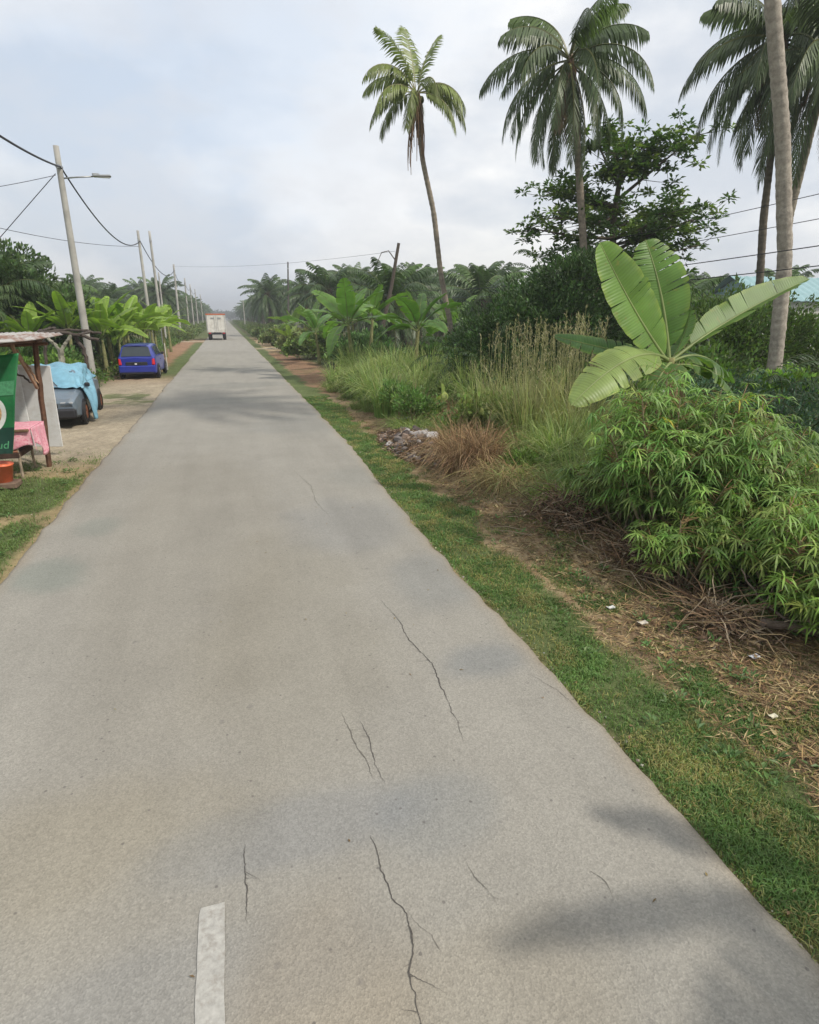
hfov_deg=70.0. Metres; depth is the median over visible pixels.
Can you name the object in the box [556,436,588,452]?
weed bush
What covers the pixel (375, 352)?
grass clump
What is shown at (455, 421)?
weed bush
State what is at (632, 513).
grass clump
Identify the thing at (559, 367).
grass clump
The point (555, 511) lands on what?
brush pile
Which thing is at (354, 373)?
grass clump
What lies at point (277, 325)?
green bush
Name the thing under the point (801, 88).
coconut palm
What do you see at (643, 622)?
litter scrap
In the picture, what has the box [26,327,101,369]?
branch frame
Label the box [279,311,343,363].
banana plant
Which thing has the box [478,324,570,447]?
grass clump
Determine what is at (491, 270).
oil palm
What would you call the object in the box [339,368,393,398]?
grass clump
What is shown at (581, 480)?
cassava shrub
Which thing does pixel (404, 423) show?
grass clump
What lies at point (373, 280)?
oil palm
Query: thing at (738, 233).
overhead cable
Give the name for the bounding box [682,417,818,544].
cassava shrub
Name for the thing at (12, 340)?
market stall
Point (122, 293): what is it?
oil palm
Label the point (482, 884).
road crack
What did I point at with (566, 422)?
grass clump
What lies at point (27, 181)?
overhead cable
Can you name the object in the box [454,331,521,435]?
grass clump
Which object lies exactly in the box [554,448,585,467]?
weed bush
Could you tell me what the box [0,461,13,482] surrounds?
bucket
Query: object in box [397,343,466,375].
grass clump
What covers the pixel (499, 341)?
grass clump
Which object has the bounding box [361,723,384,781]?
road crack
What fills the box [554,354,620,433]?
grass clump
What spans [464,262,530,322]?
oil palm
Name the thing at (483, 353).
green bush
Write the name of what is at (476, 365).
grass clump
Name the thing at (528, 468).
grass clump
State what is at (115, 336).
banana plant
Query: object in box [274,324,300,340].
banana plant
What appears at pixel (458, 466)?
dead grass clump
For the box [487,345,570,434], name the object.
grass clump
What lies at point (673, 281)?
overhead cable
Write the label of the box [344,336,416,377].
grass clump
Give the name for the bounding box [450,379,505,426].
weed bush
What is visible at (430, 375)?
grass clump
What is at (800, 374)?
leafy bush
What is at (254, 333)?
green bush
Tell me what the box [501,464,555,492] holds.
grass clump
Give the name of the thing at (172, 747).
road
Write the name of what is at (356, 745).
road crack
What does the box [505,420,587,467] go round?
grass clump
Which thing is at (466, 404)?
weed bush
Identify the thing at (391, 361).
grass clump
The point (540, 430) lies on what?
grass clump
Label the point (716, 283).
oil palm
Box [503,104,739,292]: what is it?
broadleaf tree
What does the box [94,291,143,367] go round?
banana plant
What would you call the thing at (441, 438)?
dead grass clump
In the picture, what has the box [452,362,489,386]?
grass clump
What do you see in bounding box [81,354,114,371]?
green bush
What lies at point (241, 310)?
oil palm
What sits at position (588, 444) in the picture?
grass clump
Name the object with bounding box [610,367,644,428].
grass clump
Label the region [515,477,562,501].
grass clump
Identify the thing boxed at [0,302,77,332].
banana plant
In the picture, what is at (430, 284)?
oil palm
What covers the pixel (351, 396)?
grass clump
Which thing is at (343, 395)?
grass clump
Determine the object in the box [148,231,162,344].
utility pole
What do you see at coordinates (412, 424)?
grass clump
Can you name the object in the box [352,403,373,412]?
grass clump
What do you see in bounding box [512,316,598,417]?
grass clump
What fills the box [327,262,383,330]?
oil palm
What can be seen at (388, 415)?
grass clump
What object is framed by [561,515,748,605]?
brush pile
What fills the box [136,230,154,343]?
utility pole
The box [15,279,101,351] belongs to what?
oil palm
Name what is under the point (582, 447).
grass clump
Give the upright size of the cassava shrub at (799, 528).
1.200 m
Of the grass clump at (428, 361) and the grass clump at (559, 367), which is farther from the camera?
the grass clump at (428, 361)
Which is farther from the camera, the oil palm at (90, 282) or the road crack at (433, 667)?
the oil palm at (90, 282)
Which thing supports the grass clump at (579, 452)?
on the ground at (124, 413)
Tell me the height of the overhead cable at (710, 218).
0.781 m
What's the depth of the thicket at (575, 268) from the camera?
15.52 m
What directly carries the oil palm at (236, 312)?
on the ground at (124, 413)
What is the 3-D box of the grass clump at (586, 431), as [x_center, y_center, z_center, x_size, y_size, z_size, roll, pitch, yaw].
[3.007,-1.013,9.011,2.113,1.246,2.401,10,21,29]
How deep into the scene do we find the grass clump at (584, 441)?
8.78 m
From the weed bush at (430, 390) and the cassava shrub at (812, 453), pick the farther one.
the weed bush at (430, 390)
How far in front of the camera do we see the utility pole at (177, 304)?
70.39 m
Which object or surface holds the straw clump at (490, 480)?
on the ground at (124, 413)
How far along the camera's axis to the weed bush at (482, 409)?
11.40 m
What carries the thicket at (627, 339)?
on the ground at (124, 413)
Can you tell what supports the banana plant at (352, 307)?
on the ground at (124, 413)
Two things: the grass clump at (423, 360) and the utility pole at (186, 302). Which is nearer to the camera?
the grass clump at (423, 360)
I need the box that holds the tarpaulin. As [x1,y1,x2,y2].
[32,362,97,418]
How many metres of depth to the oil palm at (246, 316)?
184.56 m
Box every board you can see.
[15,369,31,432]
[18,365,62,446]
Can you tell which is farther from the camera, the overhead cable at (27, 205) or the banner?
the overhead cable at (27, 205)
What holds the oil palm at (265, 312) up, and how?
on the ground at (124, 413)
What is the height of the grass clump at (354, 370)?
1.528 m
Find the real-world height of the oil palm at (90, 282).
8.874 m
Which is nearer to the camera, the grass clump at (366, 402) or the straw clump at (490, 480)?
the straw clump at (490, 480)
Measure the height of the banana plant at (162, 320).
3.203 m
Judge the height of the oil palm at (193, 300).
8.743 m
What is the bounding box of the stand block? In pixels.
[0,478,22,489]
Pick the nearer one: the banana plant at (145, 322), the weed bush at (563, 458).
the weed bush at (563, 458)
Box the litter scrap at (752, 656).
[748,653,759,658]
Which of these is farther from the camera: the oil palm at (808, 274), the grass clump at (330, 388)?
the oil palm at (808, 274)
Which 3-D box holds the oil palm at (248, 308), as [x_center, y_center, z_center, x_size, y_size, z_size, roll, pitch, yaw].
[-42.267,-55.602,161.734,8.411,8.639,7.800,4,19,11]
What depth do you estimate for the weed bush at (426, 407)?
14.06 m
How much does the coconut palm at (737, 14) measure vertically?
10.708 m
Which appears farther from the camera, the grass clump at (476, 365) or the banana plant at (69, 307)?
the banana plant at (69, 307)
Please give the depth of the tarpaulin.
15.00 m
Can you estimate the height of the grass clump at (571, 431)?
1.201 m
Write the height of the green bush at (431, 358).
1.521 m
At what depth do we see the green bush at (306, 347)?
35.88 m
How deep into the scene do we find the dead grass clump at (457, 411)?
14.51 m
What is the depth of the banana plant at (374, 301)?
28.34 m
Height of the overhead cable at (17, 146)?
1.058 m
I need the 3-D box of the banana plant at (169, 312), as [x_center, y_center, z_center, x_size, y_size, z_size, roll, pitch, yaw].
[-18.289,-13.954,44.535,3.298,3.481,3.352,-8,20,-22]
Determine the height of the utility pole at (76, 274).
8.502 m
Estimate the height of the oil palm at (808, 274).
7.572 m
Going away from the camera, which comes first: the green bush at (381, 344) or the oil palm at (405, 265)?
the green bush at (381, 344)
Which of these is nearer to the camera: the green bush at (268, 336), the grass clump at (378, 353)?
the grass clump at (378, 353)
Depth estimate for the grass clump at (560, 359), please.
11.20 m
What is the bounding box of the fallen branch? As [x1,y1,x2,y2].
[741,568,818,635]
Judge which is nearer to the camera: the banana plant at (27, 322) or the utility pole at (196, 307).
the banana plant at (27, 322)
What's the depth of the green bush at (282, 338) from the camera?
44.19 m
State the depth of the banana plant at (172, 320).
33.22 m
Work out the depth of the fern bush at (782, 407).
9.74 m
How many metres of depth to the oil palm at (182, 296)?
107.93 m
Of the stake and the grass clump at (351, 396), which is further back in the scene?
the stake
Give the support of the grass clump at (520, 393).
on the ground at (124, 413)
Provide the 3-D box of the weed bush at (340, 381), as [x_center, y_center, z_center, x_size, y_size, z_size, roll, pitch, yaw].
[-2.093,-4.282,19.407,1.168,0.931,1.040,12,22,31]
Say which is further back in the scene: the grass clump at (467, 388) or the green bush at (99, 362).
the green bush at (99, 362)
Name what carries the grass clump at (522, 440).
on the ground at (124, 413)
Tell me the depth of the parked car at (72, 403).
14.26 m
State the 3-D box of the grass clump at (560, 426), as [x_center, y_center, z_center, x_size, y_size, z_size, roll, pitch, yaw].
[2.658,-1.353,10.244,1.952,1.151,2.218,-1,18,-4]
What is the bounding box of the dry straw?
[347,411,818,819]
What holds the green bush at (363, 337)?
on the ground at (124, 413)
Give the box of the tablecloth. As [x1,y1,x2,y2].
[13,421,48,454]
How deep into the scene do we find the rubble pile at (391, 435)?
11.61 m
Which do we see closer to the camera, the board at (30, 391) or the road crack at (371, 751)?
the road crack at (371, 751)
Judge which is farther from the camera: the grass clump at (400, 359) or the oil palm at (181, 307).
the oil palm at (181, 307)
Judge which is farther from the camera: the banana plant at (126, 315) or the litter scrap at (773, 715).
the banana plant at (126, 315)
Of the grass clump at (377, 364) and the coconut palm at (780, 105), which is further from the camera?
the grass clump at (377, 364)
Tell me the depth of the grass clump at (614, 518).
7.14 m
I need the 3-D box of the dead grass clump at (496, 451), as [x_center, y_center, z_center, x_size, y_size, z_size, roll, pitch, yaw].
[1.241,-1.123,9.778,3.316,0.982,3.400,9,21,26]
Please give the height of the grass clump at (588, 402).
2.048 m
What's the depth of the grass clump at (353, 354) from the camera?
22.66 m
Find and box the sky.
[0,0,818,318]
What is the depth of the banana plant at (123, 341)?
30.72 m
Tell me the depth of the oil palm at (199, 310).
166.85 m
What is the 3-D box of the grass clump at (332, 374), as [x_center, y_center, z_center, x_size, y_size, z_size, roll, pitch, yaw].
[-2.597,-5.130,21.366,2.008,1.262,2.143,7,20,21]
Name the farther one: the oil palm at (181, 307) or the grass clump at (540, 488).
the oil palm at (181, 307)
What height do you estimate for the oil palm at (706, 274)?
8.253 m
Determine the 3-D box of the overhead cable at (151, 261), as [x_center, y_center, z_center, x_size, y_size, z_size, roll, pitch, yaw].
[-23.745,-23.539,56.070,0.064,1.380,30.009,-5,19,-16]
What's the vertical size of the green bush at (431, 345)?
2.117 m
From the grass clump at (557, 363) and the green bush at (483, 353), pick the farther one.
the green bush at (483, 353)
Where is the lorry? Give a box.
[205,314,225,339]
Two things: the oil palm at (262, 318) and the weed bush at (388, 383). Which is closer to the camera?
the weed bush at (388, 383)
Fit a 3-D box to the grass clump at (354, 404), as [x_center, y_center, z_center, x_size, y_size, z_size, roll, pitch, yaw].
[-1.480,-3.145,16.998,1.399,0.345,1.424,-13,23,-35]
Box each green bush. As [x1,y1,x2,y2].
[0,342,97,369]
[2,349,97,377]
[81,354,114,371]
[251,321,275,336]
[258,326,286,344]
[264,321,297,331]
[274,325,311,348]
[279,330,327,359]
[328,324,397,359]
[336,340,397,366]
[397,333,469,368]
[414,353,446,368]
[457,339,527,367]
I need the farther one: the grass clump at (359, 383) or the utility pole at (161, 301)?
the utility pole at (161, 301)
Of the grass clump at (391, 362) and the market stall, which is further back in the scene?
the grass clump at (391, 362)
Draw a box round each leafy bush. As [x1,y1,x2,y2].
[530,338,759,417]
[727,362,818,427]
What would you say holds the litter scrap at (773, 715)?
on the ground at (124, 413)
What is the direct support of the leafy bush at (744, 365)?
on the ground at (124, 413)
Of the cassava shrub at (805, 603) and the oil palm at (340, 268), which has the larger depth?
the oil palm at (340, 268)
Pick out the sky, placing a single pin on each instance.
(236, 134)
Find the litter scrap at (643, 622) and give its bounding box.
[637,620,647,624]
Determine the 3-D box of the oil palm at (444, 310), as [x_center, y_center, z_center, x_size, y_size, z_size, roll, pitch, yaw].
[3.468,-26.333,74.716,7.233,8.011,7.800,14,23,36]
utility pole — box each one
[53,145,110,378]
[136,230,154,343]
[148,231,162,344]
[158,272,166,338]
[173,264,180,327]
[184,278,188,326]
[189,284,194,324]
[194,289,198,323]
[287,262,288,320]
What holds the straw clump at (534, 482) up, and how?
on the ground at (124, 413)
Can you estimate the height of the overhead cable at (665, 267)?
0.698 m
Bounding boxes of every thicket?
[407,241,686,389]
[513,264,695,380]
[665,272,818,398]
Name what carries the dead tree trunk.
on the ground at (124, 413)
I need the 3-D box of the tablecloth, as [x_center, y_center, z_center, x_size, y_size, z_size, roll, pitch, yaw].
[-6.879,-1.105,9.751,1.343,0.664,0.754,-5,19,-16]
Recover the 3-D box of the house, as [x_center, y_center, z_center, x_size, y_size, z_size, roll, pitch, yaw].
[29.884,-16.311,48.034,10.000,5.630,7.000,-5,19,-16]
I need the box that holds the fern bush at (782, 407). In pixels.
[579,354,818,460]
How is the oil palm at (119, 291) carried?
on the ground at (124, 413)
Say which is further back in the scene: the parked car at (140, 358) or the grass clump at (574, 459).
the parked car at (140, 358)
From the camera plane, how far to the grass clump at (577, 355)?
10.86 m
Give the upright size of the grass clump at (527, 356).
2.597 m
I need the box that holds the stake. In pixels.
[164,343,167,369]
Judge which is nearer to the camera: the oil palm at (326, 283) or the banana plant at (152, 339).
the banana plant at (152, 339)
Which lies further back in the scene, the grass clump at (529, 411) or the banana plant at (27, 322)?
the banana plant at (27, 322)
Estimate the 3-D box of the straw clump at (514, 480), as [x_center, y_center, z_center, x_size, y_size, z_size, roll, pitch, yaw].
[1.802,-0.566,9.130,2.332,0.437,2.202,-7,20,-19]
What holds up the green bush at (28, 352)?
on the ground at (124, 413)
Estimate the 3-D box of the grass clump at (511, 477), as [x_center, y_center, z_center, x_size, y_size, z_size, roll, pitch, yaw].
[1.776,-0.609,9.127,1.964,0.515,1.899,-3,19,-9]
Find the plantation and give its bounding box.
[211,309,431,325]
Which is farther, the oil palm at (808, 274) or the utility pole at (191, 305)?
the utility pole at (191, 305)
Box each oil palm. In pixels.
[0,254,61,347]
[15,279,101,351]
[58,273,110,302]
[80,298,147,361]
[84,283,132,305]
[105,282,138,303]
[122,278,168,329]
[133,274,190,327]
[164,291,188,324]
[173,294,195,323]
[179,294,197,319]
[186,296,205,322]
[194,301,208,320]
[203,304,210,319]
[231,305,241,319]
[237,273,294,324]
[237,300,249,321]
[239,300,252,321]
[244,294,258,323]
[247,299,264,323]
[254,291,285,323]
[263,281,296,324]
[276,271,322,326]
[283,262,364,337]
[325,257,442,349]
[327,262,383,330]
[368,263,441,346]
[375,262,450,343]
[399,262,450,340]
[426,265,527,339]
[426,280,455,337]
[438,260,520,339]
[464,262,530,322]
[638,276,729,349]
[671,279,718,315]
[675,271,728,318]
[701,272,737,278]
[754,264,818,277]
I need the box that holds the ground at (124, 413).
[0,319,818,963]
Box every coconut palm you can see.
[362,26,466,335]
[479,0,654,275]
[678,0,818,362]
[718,0,818,365]
[764,0,792,421]
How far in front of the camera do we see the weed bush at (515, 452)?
9.35 m
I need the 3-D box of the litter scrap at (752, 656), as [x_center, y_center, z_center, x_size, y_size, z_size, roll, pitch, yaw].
[2.676,1.123,4.543,0.080,0.021,0.050,-5,19,-16]
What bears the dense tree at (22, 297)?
on the ground at (124, 413)
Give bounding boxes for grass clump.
[313,355,347,385]
[316,342,372,370]
[318,381,338,392]
[324,357,406,410]
[326,355,387,398]
[332,356,378,383]
[334,343,371,365]
[334,363,394,405]
[335,347,408,383]
[336,391,350,398]
[338,339,401,369]
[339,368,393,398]
[340,360,422,418]
[340,378,355,398]
[341,399,360,409]
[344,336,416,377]
[344,340,401,367]
[344,357,433,404]
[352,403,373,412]
[363,348,410,378]
[365,344,396,366]
[368,343,423,379]
[369,413,437,431]
[370,350,410,379]
[371,361,448,414]
[371,414,424,429]
[374,413,513,466]
[376,412,419,427]
[378,421,517,490]
[381,352,448,388]
[383,345,442,380]
[386,342,470,393]
[393,419,447,432]
[394,421,508,483]
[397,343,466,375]
[403,364,452,389]
[403,413,528,469]
[405,418,543,487]
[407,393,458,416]
[413,362,466,396]
[423,350,501,409]
[423,411,449,424]
[441,359,517,406]
[446,343,490,381]
[451,352,529,391]
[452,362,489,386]
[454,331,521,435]
[461,459,555,497]
[469,314,540,414]
[472,444,543,483]
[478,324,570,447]
[485,339,556,451]
[486,316,566,397]
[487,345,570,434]
[487,423,543,459]
[488,335,567,446]
[490,318,568,440]
[494,426,538,456]
[501,461,553,488]
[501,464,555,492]
[501,467,589,515]
[503,413,583,459]
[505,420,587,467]
[510,313,615,422]
[510,417,572,455]
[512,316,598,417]
[513,404,614,442]
[514,406,598,460]
[515,460,555,481]
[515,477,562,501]
[516,463,557,495]
[519,403,601,442]
[521,316,582,424]
[522,304,630,438]
[522,440,596,495]
[529,422,621,490]
[531,327,593,418]
[535,433,622,470]
[537,328,600,422]
[539,421,620,464]
[542,410,628,463]
[548,409,623,456]
[548,486,676,522]
[549,430,618,465]
[551,349,620,429]
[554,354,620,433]
[559,353,621,427]
[581,507,690,529]
[585,505,659,530]
[597,505,660,533]
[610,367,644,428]
[624,336,709,427]
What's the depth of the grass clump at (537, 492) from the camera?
8.21 m
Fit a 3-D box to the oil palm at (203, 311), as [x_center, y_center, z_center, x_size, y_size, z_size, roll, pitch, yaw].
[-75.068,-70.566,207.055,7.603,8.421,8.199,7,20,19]
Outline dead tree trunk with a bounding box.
[377,243,399,326]
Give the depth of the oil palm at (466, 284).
41.05 m
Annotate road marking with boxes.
[195,902,224,1023]
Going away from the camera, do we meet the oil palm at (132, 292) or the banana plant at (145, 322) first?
the banana plant at (145, 322)
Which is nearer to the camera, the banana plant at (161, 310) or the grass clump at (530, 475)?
the grass clump at (530, 475)
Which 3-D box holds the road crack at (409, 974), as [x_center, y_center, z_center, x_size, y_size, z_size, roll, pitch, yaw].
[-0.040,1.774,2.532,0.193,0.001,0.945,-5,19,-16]
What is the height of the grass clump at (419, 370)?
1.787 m
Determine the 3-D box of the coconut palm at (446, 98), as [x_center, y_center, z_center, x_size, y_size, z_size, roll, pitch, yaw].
[0.065,-11.508,22.614,3.386,12.617,3.707,13,23,35]
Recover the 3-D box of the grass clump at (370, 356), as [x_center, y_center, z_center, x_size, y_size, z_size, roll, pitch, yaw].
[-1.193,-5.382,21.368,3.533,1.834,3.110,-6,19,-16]
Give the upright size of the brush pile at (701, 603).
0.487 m
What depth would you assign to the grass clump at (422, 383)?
15.47 m
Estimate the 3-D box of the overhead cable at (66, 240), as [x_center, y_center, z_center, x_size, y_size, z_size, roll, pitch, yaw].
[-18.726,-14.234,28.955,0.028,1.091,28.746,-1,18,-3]
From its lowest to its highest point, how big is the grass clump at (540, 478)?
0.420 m
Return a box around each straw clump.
[434,454,510,483]
[439,453,541,496]
[440,460,548,499]
[468,459,557,498]
[496,465,558,500]
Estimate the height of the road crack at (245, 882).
0.001 m
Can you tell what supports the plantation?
on the ground at (124, 413)
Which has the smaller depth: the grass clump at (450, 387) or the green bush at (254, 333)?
the grass clump at (450, 387)
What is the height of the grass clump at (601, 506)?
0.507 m
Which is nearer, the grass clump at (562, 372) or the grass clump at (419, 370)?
the grass clump at (562, 372)
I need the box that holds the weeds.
[0,319,818,884]
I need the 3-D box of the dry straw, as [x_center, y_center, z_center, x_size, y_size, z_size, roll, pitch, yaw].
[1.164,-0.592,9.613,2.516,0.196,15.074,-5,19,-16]
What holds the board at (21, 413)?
attached to the market stall
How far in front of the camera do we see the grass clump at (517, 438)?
10.10 m
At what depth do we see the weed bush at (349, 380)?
18.16 m
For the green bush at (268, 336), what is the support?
on the ground at (124, 413)
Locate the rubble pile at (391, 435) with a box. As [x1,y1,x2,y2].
[376,425,450,467]
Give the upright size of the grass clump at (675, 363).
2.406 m
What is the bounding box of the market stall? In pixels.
[0,331,62,478]
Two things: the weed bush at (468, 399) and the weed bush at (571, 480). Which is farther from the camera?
the weed bush at (468, 399)
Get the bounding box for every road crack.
[243,848,260,920]
[342,715,372,776]
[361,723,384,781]
[373,841,445,1023]
[384,604,467,738]
[463,857,511,904]
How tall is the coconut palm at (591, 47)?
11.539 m
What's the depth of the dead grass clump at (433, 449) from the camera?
10.08 m
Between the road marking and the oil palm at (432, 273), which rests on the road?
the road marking
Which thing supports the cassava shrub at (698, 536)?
on the ground at (124, 413)
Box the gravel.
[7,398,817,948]
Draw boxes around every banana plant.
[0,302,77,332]
[12,290,120,362]
[37,295,109,327]
[67,299,148,376]
[78,296,142,372]
[92,295,171,342]
[92,301,161,344]
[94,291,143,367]
[102,313,154,353]
[116,304,186,341]
[132,319,180,342]
[133,303,172,342]
[134,305,188,346]
[139,300,188,356]
[150,303,178,342]
[164,305,190,351]
[268,306,306,330]
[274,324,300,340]
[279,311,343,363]
[280,300,339,355]
[302,278,399,354]
[318,298,377,331]
[341,284,410,344]
[373,289,461,358]
[404,295,479,335]
[554,238,809,435]
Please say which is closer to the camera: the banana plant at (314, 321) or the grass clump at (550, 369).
the grass clump at (550, 369)
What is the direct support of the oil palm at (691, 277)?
on the ground at (124, 413)
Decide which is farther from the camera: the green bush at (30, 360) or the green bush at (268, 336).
the green bush at (268, 336)
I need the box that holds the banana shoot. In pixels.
[436,383,448,411]
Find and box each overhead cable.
[0,135,61,167]
[0,173,55,237]
[0,175,55,186]
[0,228,138,246]
[61,168,139,245]
[140,241,173,275]
[181,251,393,266]
[400,245,818,290]
[402,265,818,297]
[598,194,817,242]
[631,218,818,252]
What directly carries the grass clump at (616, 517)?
on the ground at (124, 413)
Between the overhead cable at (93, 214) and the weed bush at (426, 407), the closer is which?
the weed bush at (426, 407)
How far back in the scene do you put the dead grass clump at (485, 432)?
10.43 m
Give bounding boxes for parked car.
[53,370,102,422]
[118,343,166,377]
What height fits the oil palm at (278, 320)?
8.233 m
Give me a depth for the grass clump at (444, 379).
16.16 m
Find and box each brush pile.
[487,481,633,552]
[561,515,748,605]
[618,560,818,670]
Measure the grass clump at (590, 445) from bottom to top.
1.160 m
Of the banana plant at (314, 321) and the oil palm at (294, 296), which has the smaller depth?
the banana plant at (314, 321)
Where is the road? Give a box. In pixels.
[0,319,818,1023]
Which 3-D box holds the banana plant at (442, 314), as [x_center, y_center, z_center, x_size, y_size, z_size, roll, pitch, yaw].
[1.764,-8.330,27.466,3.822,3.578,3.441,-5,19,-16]
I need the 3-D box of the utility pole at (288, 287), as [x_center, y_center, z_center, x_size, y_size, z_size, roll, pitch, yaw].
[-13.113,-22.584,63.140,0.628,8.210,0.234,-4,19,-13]
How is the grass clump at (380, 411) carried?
on the ground at (124, 413)
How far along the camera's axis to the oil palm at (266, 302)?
80.02 m
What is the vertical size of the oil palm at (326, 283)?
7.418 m
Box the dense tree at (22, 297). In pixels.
[0,238,104,355]
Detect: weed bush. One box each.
[335,364,352,373]
[335,371,351,392]
[345,364,390,393]
[377,377,423,417]
[390,383,446,423]
[390,384,441,419]
[426,386,440,398]
[437,406,477,437]
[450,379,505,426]
[454,396,482,426]
[471,386,545,437]
[498,445,542,467]
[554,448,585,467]
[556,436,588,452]
[557,455,605,503]
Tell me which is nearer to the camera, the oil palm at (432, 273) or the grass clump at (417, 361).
the grass clump at (417, 361)
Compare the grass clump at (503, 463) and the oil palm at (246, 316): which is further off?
the oil palm at (246, 316)
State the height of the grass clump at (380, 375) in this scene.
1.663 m
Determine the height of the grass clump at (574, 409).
2.753 m
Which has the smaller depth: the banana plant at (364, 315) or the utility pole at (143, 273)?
the banana plant at (364, 315)
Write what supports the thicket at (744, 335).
on the ground at (124, 413)
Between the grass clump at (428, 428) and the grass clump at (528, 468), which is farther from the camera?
the grass clump at (428, 428)
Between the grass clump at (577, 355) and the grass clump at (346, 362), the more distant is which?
the grass clump at (346, 362)
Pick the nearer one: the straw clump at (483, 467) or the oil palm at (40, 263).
the straw clump at (483, 467)
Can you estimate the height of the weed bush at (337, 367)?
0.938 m
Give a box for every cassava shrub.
[550,443,678,529]
[578,357,809,549]
[624,497,770,587]
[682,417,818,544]
[693,483,818,597]
[728,414,818,519]
[748,538,818,644]
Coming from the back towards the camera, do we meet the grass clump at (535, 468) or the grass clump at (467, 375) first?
the grass clump at (467, 375)
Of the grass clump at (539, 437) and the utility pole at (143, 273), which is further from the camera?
the utility pole at (143, 273)
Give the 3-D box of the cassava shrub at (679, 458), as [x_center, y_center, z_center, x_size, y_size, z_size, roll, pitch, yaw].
[2.950,-0.530,6.268,2.273,2.164,2.232,5,19,15]
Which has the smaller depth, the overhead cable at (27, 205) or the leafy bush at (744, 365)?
the leafy bush at (744, 365)
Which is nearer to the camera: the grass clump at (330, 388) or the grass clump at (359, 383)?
the grass clump at (359, 383)
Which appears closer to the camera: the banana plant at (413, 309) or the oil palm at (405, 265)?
the banana plant at (413, 309)
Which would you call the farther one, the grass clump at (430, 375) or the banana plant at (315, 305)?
the banana plant at (315, 305)
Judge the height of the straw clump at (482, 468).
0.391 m
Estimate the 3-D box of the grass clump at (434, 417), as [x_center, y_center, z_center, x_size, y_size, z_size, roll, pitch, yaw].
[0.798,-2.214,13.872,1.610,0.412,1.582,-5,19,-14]
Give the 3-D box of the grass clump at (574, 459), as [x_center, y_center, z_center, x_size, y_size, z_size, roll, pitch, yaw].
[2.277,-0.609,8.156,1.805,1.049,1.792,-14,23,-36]
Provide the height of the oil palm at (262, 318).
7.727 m
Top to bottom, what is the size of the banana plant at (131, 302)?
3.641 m
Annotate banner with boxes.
[0,353,18,453]
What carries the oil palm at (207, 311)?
on the ground at (124, 413)
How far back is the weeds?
5.56 m
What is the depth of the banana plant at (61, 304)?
24.00 m
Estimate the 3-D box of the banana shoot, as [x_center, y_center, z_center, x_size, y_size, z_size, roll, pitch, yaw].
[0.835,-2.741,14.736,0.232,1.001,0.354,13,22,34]
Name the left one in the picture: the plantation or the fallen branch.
the plantation
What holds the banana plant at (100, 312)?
on the ground at (124, 413)
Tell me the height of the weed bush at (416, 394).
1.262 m
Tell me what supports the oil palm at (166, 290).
on the ground at (124, 413)
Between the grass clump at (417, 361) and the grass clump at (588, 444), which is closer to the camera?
the grass clump at (588, 444)
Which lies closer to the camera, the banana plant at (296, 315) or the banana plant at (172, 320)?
the banana plant at (172, 320)
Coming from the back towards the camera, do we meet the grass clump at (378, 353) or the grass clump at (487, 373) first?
the grass clump at (378, 353)
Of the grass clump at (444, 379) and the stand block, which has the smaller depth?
the stand block
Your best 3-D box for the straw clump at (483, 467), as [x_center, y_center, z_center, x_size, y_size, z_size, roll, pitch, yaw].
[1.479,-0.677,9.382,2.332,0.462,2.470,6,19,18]
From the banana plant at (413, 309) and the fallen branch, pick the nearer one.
the fallen branch
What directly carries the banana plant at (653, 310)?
on the ground at (124, 413)
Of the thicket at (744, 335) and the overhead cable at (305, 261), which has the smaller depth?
the thicket at (744, 335)
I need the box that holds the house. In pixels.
[701,276,818,349]
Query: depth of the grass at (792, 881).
3.92 m
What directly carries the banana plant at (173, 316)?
on the ground at (124, 413)
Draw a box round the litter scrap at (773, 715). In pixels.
[769,713,777,718]
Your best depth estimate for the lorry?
67.69 m
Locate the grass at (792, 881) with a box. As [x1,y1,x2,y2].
[0,395,818,976]
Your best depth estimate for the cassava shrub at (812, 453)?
6.93 m
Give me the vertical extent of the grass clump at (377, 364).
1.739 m

